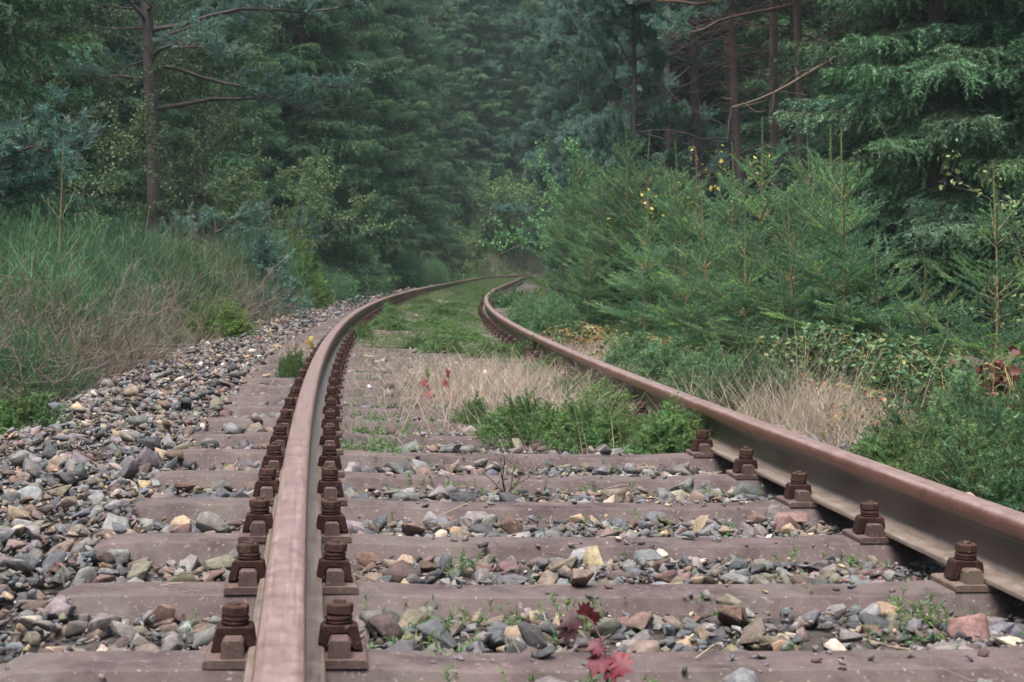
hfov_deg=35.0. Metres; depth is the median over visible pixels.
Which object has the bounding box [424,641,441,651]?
ballast stone
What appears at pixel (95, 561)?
ballast stone
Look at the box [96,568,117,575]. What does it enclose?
ballast stone
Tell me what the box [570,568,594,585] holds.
ballast stone
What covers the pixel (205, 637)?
ballast stone
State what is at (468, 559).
plant litter
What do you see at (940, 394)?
shrub
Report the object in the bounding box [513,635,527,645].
ballast stone
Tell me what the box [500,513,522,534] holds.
ballast stone
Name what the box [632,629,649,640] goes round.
ballast stone
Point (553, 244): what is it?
young spruce
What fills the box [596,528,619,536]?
ballast stone
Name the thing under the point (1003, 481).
shrub
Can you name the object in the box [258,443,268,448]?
ballast stone
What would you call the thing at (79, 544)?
ballast stone
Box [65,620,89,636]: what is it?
ballast stone
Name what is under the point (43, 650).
ballast stone
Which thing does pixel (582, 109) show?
pine tree
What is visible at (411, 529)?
ballast stone
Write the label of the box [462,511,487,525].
ballast stone
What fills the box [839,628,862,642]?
ballast stone
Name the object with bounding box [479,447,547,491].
dead twig plant
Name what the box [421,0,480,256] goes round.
spruce tree
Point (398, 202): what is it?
spruce tree
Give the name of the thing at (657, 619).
ballast stone
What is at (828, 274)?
young spruce
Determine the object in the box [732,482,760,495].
ballast stone
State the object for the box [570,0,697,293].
pine tree
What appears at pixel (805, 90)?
spruce tree
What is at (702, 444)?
steel sleeper
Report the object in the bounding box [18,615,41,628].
ballast stone
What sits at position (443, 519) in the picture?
ballast stone
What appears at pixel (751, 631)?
ballast stone
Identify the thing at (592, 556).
ballast stone
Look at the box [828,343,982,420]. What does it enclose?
bramble
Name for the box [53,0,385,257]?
pine tree
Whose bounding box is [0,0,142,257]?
spruce tree
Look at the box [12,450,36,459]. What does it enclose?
ballast stone
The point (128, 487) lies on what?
ballast stone
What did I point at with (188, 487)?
ballast stone
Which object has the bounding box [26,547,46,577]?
ballast stone
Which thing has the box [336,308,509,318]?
steel sleeper
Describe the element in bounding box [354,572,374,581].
ballast stone
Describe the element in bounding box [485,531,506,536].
ballast stone
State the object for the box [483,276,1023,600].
rail
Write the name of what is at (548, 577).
ballast stone
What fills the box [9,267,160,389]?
dead bush
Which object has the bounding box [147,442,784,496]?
steel sleeper
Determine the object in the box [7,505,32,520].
ballast stone
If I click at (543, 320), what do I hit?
shrub
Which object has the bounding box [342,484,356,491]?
ballast stone
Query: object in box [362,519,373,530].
ballast stone
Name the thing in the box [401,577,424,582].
ballast stone
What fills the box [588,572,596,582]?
ballast stone
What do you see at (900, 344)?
bramble
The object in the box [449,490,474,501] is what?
ballast stone
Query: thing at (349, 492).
ballast stone
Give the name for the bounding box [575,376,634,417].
shrub
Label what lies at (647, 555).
ballast stone
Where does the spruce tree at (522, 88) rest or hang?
on the ground at (539, 260)
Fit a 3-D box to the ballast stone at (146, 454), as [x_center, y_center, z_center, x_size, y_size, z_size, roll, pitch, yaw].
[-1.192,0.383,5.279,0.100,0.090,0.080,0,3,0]
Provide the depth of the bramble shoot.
2.54 m
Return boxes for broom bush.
[0,190,185,353]
[0,195,112,324]
[0,219,169,383]
[0,305,108,410]
[39,236,189,359]
[52,202,218,331]
[98,237,264,346]
[115,211,261,327]
[174,223,278,325]
[185,243,258,320]
[202,212,331,314]
[232,263,296,319]
[316,265,366,301]
[350,258,396,293]
[393,250,432,288]
[419,256,450,284]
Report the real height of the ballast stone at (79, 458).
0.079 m
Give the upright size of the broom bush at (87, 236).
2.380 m
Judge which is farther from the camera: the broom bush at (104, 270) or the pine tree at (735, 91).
the pine tree at (735, 91)
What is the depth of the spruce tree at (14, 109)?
37.07 m
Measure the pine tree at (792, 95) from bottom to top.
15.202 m
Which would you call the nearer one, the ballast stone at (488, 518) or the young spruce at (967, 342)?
the ballast stone at (488, 518)
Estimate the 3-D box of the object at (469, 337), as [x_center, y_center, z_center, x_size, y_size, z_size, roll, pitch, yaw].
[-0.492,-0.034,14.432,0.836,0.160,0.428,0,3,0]
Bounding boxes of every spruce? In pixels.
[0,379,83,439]
[22,147,113,342]
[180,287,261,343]
[262,207,339,308]
[275,342,307,377]
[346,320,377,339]
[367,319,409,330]
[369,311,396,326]
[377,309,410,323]
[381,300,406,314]
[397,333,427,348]
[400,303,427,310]
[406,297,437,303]
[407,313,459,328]
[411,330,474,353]
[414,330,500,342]
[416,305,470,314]
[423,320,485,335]
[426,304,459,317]
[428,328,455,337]
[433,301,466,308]
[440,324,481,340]
[448,388,488,425]
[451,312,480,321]
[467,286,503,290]
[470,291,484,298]
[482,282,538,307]
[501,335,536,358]
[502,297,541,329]
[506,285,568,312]
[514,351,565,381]
[523,140,616,314]
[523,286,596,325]
[526,195,586,302]
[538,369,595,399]
[555,155,631,310]
[555,237,630,328]
[557,192,638,327]
[565,116,671,331]
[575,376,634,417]
[583,205,686,339]
[590,131,691,330]
[608,160,706,333]
[617,140,719,335]
[633,192,765,354]
[634,162,735,338]
[644,242,732,355]
[663,142,786,353]
[675,117,842,350]
[683,210,804,364]
[711,197,852,370]
[747,124,870,356]
[753,123,919,346]
[757,127,938,368]
[822,226,937,383]
[867,254,983,408]
[893,163,1023,389]
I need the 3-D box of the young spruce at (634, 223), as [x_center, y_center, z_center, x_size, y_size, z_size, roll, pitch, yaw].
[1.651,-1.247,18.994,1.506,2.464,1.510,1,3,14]
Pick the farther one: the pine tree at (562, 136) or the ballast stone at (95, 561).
the pine tree at (562, 136)
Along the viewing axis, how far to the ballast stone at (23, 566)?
3.45 m
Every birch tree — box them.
[3,0,297,252]
[168,123,412,254]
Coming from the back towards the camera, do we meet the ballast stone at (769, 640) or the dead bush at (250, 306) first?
the dead bush at (250, 306)
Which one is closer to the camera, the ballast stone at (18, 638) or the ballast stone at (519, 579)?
the ballast stone at (18, 638)
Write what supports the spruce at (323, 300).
on the ground at (539, 260)
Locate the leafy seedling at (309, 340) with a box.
[305,335,313,349]
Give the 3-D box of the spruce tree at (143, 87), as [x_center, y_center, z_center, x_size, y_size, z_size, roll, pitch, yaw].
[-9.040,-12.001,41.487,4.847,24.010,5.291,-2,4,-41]
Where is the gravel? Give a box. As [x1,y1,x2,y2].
[0,283,1023,681]
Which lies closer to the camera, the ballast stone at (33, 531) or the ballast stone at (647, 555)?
the ballast stone at (647, 555)
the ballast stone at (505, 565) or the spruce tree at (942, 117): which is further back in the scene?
the spruce tree at (942, 117)
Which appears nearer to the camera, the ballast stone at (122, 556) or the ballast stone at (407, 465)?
the ballast stone at (122, 556)
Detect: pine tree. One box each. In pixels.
[0,80,106,229]
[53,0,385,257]
[441,0,521,193]
[453,0,530,158]
[490,0,625,277]
[513,0,571,208]
[520,2,615,268]
[521,5,631,189]
[541,0,661,270]
[542,0,781,304]
[552,0,642,177]
[554,2,744,200]
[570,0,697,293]
[585,2,631,115]
[586,0,749,291]
[609,0,817,317]
[640,0,874,279]
[664,0,812,263]
[678,0,839,319]
[700,0,880,314]
[723,0,927,299]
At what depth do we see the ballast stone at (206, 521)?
4.09 m
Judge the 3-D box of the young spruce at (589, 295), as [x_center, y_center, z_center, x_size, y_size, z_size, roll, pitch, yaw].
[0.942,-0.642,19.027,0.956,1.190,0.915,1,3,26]
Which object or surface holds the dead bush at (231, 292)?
on the ground at (539, 260)
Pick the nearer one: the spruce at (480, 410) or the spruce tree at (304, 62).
the spruce at (480, 410)
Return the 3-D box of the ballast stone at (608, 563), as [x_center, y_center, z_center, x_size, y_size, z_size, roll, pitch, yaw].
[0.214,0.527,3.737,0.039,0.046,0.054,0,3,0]
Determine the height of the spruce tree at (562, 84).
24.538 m
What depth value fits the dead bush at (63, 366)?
10.26 m
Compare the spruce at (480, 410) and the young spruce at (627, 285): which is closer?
the spruce at (480, 410)
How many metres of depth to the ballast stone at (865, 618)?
3.16 m
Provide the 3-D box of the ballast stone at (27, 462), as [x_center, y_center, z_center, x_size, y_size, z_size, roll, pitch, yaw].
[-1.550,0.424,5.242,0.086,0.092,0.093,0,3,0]
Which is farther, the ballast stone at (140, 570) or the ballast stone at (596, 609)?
the ballast stone at (140, 570)
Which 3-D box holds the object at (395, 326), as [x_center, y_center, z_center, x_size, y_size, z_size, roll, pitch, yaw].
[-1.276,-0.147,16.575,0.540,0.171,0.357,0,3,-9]
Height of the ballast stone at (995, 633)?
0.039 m
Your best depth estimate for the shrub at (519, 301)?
23.91 m
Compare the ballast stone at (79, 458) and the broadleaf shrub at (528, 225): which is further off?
the broadleaf shrub at (528, 225)
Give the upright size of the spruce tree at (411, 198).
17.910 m
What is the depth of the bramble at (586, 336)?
14.14 m
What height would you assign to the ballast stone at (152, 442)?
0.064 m
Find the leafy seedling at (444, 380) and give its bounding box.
[441,368,453,396]
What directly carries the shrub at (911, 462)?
on the ground at (539, 260)
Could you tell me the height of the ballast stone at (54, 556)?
0.074 m
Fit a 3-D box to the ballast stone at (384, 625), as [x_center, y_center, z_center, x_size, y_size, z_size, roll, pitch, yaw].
[-0.233,0.535,3.014,0.070,0.047,0.068,0,3,0]
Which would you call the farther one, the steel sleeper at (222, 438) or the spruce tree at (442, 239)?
the spruce tree at (442, 239)
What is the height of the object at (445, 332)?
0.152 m
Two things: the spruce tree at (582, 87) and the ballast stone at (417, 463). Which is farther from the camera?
the spruce tree at (582, 87)
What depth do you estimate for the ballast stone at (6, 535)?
3.84 m
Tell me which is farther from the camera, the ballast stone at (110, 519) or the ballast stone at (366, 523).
the ballast stone at (366, 523)
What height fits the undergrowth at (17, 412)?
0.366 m
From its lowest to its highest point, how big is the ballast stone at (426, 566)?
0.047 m
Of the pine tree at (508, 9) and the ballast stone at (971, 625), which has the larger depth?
the pine tree at (508, 9)
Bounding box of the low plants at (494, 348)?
[462,336,512,358]
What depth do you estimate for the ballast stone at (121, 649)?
2.79 m
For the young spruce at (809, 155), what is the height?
2.015 m
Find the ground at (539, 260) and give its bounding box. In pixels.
[452,195,1023,423]
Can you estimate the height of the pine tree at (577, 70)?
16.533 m
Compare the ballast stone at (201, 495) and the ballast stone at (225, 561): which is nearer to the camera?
the ballast stone at (225, 561)
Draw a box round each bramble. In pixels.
[539,320,615,350]
[585,331,698,357]
[745,320,883,394]
[779,322,945,412]
[793,368,892,422]
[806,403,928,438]
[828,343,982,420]
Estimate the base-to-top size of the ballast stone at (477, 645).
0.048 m
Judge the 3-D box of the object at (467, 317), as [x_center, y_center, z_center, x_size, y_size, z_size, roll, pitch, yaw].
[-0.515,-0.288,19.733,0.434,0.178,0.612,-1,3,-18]
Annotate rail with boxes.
[243,275,552,681]
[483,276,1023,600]
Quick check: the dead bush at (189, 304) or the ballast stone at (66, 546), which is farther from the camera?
the dead bush at (189, 304)
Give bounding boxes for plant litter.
[0,385,997,680]
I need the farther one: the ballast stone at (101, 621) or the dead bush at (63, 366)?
the dead bush at (63, 366)
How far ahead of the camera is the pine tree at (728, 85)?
28.77 m
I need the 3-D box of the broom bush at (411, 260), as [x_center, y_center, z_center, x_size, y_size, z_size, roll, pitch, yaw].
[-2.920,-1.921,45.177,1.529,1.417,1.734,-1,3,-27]
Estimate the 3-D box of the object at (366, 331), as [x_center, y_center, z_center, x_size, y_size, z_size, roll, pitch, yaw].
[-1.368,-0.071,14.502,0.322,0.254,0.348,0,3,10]
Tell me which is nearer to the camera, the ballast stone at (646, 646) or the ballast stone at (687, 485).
the ballast stone at (646, 646)
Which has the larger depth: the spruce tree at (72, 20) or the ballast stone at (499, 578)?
the spruce tree at (72, 20)
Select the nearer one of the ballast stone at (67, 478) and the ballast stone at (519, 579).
the ballast stone at (519, 579)
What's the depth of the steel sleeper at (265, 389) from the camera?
8.61 m
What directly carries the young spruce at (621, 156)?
on the ground at (539, 260)
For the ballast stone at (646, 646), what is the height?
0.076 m
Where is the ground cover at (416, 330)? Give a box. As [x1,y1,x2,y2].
[0,276,1023,681]
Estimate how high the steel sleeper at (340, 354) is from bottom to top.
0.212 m
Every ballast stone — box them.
[0,527,15,542]
[1,569,25,582]
[2,501,23,519]
[2,631,24,645]
[4,539,27,550]
[4,558,32,574]
[5,569,20,581]
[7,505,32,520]
[9,585,26,593]
[10,518,31,526]
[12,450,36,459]
[13,553,42,569]
[16,486,40,504]
[17,599,37,603]
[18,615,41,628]
[21,599,47,612]
[22,458,42,480]
[23,525,40,542]
[23,626,43,635]
[25,436,37,450]
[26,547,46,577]
[27,520,54,530]
[35,608,54,620]
[37,647,53,652]
[42,550,66,582]
[43,438,55,452]
[43,595,76,618]
[45,454,68,464]
[45,646,59,650]
[46,538,74,556]
[47,484,71,499]
[51,562,70,572]
[51,624,71,638]
[52,470,87,488]
[52,566,71,583]
[53,648,63,651]
[54,488,77,496]
[59,645,73,650]
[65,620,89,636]
[69,566,97,586]
[71,537,97,555]
[73,450,91,464]
[73,538,82,545]
[87,558,101,566]
[87,612,121,638]
[92,574,115,582]
[96,529,112,538]
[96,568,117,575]
[98,513,119,522]
[101,513,129,530]
[108,549,130,563]
[111,620,135,645]
[111,647,129,650]
[112,459,139,481]
[117,484,132,497]
[126,577,144,581]
[127,556,153,568]
[127,561,153,580]
[132,633,148,647]
[134,446,161,469]
[137,435,160,451]
[145,603,175,624]
[145,618,174,631]
[151,491,161,497]
[156,623,178,633]
[157,631,178,645]
[159,640,182,650]
[165,571,197,581]
[169,523,191,532]
[170,515,194,526]
[174,483,196,491]
[174,566,183,574]
[178,632,196,649]
[179,554,197,571]
[191,493,209,496]
[192,625,215,649]
[195,511,230,532]
[202,623,214,627]
[203,554,234,571]
[206,569,224,579]
[215,487,231,497]
[218,570,229,581]
[227,548,238,558]
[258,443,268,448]
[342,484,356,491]
[344,466,352,470]
[344,487,357,497]
[346,520,369,532]
[354,552,382,569]
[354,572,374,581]
[356,618,369,641]
[359,610,382,638]
[361,529,375,533]
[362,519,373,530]
[364,572,382,580]
[367,614,404,639]
[375,514,387,530]
[375,574,392,581]
[381,532,395,534]
[381,605,399,621]
[382,489,403,496]
[382,560,421,582]
[385,640,414,650]
[391,630,414,641]
[392,492,420,500]
[395,460,415,473]
[398,440,418,452]
[399,609,425,625]
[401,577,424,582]
[402,523,425,535]
[412,459,430,469]
[413,565,423,574]
[416,465,434,473]
[416,619,457,650]
[419,605,433,613]
[419,634,432,648]
[420,559,441,578]
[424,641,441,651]
[428,485,449,499]
[428,614,444,621]
[429,515,447,524]
[438,444,461,452]
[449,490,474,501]
[449,621,465,637]
[451,577,458,584]
[453,527,473,536]
[455,578,471,584]
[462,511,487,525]
[467,522,492,533]
[469,641,483,652]
[469,648,492,652]
[474,632,492,644]
[480,615,506,627]
[481,514,497,527]
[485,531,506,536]
[487,574,528,584]
[488,621,509,632]
[495,560,524,576]
[496,575,520,584]
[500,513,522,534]
[504,625,521,639]
[505,641,526,652]
[507,531,530,536]
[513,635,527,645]
[517,622,547,648]
[521,646,541,652]
[527,612,549,622]
[536,570,557,584]
[538,619,556,635]
[544,556,577,572]
[553,614,563,625]
[569,546,589,567]
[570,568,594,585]
[574,637,591,651]
[582,545,603,569]
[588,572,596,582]
[591,618,622,637]
[593,607,607,617]
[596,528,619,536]
[600,487,627,501]
[604,558,612,571]
[607,580,621,583]
[621,610,653,628]
[626,640,659,651]
[631,611,652,628]
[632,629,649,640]
[633,549,662,561]
[635,612,654,631]
[651,569,676,582]
[653,614,664,630]
[656,513,676,525]
[656,548,668,557]
[657,488,675,502]
[660,640,679,651]
[664,615,680,626]
[665,462,688,474]
[665,562,675,568]
[669,477,693,493]
[671,464,692,475]
[671,489,687,502]
[678,571,691,580]
[680,644,690,651]
[693,514,708,536]
[694,626,708,639]
[706,626,726,645]
[716,593,747,625]
[717,605,743,627]
[721,573,749,583]
[728,557,747,570]
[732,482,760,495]
[739,618,766,644]
[740,522,755,537]
[746,509,766,524]
[746,608,754,618]
[747,643,772,650]
[753,635,780,650]
[762,504,780,528]
[773,511,809,522]
[775,561,797,569]
[776,515,801,533]
[790,572,811,583]
[795,610,821,629]
[804,560,832,572]
[809,577,819,583]
[814,569,834,580]
[818,563,838,573]
[818,615,839,630]
[823,638,846,650]
[824,604,846,619]
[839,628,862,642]
[849,574,870,583]
[857,612,889,628]
[860,602,880,615]
[876,601,902,613]
[880,620,901,641]
[904,617,930,633]
[927,618,940,628]
[927,628,940,641]
[928,642,973,649]
[937,608,951,622]
[946,613,989,641]
[953,639,969,645]
[972,641,987,647]
[987,616,1005,621]
[989,621,1023,639]
[989,627,998,636]
[996,636,1022,645]
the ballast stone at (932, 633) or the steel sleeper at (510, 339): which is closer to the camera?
the ballast stone at (932, 633)
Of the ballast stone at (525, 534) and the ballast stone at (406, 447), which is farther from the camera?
the ballast stone at (406, 447)
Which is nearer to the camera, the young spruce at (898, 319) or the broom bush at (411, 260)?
the young spruce at (898, 319)
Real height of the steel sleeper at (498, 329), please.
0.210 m
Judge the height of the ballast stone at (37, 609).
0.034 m
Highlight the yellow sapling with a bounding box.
[603,141,770,324]
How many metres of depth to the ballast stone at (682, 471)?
5.45 m
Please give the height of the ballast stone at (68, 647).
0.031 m
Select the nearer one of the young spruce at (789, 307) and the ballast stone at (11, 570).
the ballast stone at (11, 570)
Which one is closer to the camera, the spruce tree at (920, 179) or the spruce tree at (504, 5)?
the spruce tree at (920, 179)
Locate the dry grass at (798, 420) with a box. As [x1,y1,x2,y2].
[214,314,994,471]
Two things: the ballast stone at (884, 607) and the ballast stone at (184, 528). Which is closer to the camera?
the ballast stone at (884, 607)
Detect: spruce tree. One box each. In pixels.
[0,0,116,258]
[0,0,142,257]
[0,2,146,238]
[14,0,199,256]
[111,12,228,190]
[117,0,238,239]
[126,0,289,259]
[191,1,389,295]
[213,30,274,167]
[223,0,401,298]
[293,1,405,262]
[323,0,426,291]
[365,0,450,273]
[379,0,431,255]
[381,0,464,281]
[401,1,464,277]
[411,0,449,87]
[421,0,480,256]
[443,0,515,237]
[454,0,521,179]
[467,0,532,208]
[495,0,562,237]
[522,0,569,205]
[537,1,581,270]
[555,4,631,263]
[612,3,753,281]
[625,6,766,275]
[661,5,788,237]
[686,0,789,214]
[691,0,842,286]
[756,0,984,328]
[756,0,1023,355]
[762,0,918,284]
[787,6,918,161]
[835,3,1023,325]
[869,0,1023,354]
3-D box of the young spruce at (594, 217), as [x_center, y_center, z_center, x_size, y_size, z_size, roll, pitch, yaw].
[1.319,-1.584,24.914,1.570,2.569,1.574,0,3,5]
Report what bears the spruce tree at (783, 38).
on the ground at (539, 260)
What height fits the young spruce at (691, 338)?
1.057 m
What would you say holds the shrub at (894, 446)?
on the ground at (539, 260)
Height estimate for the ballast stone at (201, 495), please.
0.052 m
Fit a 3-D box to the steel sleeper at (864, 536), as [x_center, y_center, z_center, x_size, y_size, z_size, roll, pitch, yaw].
[0.228,0.489,3.959,2.540,0.211,0.260,1,3,-7]
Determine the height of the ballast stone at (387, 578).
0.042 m
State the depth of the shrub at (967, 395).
6.12 m
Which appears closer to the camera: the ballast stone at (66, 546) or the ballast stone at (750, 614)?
the ballast stone at (750, 614)
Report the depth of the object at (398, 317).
18.52 m
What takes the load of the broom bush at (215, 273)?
on the ground at (539, 260)
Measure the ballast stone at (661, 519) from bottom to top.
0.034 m
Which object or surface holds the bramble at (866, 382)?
on the ground at (539, 260)
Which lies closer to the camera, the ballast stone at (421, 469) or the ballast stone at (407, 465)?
the ballast stone at (421, 469)
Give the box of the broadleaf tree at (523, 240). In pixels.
[479,89,675,300]
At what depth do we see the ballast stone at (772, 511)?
4.50 m
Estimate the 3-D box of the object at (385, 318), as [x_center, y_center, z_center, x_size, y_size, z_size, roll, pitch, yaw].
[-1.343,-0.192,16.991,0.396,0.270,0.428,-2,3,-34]
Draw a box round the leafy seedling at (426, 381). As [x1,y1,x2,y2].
[421,369,432,397]
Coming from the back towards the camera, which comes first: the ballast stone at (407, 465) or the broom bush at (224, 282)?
the broom bush at (224, 282)
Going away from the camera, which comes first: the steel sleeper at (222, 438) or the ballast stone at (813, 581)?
the ballast stone at (813, 581)
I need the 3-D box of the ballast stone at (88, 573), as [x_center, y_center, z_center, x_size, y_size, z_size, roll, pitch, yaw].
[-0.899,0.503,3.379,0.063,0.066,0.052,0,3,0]
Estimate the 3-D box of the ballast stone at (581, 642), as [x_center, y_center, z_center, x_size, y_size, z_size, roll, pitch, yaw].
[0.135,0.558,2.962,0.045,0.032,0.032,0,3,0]
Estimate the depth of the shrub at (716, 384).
7.52 m
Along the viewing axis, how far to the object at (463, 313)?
22.03 m
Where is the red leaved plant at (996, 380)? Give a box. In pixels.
[974,345,1023,415]
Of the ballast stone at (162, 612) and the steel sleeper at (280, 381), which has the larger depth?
the steel sleeper at (280, 381)
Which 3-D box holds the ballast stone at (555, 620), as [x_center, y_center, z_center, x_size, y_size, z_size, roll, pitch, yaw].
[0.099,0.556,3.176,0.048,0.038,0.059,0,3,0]
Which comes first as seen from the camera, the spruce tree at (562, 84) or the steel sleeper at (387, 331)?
the steel sleeper at (387, 331)
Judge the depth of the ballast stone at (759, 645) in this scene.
3.02 m
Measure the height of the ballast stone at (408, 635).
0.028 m
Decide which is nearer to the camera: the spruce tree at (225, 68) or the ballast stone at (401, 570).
the ballast stone at (401, 570)
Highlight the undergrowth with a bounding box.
[443,223,1023,437]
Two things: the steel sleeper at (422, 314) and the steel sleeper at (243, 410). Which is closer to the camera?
the steel sleeper at (243, 410)
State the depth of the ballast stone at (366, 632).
3.08 m
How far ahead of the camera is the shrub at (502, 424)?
6.36 m
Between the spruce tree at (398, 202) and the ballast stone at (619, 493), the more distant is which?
the spruce tree at (398, 202)
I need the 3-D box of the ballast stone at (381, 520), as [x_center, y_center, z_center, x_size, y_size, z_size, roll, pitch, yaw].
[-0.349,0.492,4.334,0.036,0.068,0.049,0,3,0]
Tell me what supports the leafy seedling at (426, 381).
on the ground at (539, 260)
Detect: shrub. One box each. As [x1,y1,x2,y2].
[149,193,315,318]
[241,196,391,304]
[439,218,492,269]
[455,159,548,246]
[470,377,609,447]
[513,201,541,240]
[527,290,579,337]
[534,383,656,453]
[599,326,667,373]
[616,391,713,454]
[631,328,734,383]
[657,334,755,398]
[699,340,808,420]
[842,363,1019,451]
[846,404,957,465]
[876,411,1019,486]
[908,410,1023,510]
[917,337,1023,422]
[932,136,1023,355]
[942,370,1023,451]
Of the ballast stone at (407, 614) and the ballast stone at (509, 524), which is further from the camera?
the ballast stone at (509, 524)
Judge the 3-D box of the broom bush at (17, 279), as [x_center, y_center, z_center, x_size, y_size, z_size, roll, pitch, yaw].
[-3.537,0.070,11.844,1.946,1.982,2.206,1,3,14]
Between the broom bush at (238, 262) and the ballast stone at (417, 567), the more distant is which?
the broom bush at (238, 262)
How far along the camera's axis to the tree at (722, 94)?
37.94 m
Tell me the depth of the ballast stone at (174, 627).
3.04 m
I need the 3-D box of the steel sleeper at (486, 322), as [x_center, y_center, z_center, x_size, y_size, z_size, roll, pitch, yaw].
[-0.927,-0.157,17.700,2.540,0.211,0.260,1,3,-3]
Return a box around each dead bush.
[0,232,247,400]
[0,274,148,410]
[0,278,194,388]
[1,238,235,369]
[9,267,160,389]
[108,243,260,346]
[114,271,233,359]
[119,301,241,363]
[124,231,292,329]
[179,237,331,325]
[190,257,291,326]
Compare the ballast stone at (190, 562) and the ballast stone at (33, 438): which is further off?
the ballast stone at (33, 438)
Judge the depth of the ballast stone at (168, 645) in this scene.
2.83 m
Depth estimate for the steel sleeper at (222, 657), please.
2.68 m
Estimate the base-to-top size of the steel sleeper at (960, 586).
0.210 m
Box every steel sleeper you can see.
[0,598,1023,681]
[57,539,1023,627]
[92,496,941,568]
[122,465,853,528]
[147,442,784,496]
[162,423,733,472]
[187,408,619,452]
[206,396,648,433]
[207,386,631,419]
[227,377,602,408]
[233,369,587,397]
[237,362,572,389]
[245,356,561,380]
[255,351,548,374]
[264,347,541,369]
[266,342,532,363]
[274,338,520,357]
[280,335,582,353]
[285,332,575,350]
[287,329,568,346]
[296,327,557,342]
[300,324,556,340]
[305,322,549,337]
[310,320,494,333]
[311,318,491,331]
[321,316,489,328]
[324,313,486,324]
[324,314,487,326]
[327,311,485,321]
[335,310,483,319]
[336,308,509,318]
[339,307,506,317]
[344,307,507,316]
[357,302,506,311]
[358,301,508,310]
[397,299,497,307]
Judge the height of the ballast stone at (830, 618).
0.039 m
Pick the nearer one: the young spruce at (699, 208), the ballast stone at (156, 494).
the ballast stone at (156, 494)
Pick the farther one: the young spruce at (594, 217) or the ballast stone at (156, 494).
the young spruce at (594, 217)
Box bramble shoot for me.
[555,601,633,681]
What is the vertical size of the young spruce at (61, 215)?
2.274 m
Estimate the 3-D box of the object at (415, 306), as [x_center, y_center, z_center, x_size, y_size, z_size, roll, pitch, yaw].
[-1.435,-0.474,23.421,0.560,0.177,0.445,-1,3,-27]
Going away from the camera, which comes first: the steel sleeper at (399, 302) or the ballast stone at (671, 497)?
the ballast stone at (671, 497)

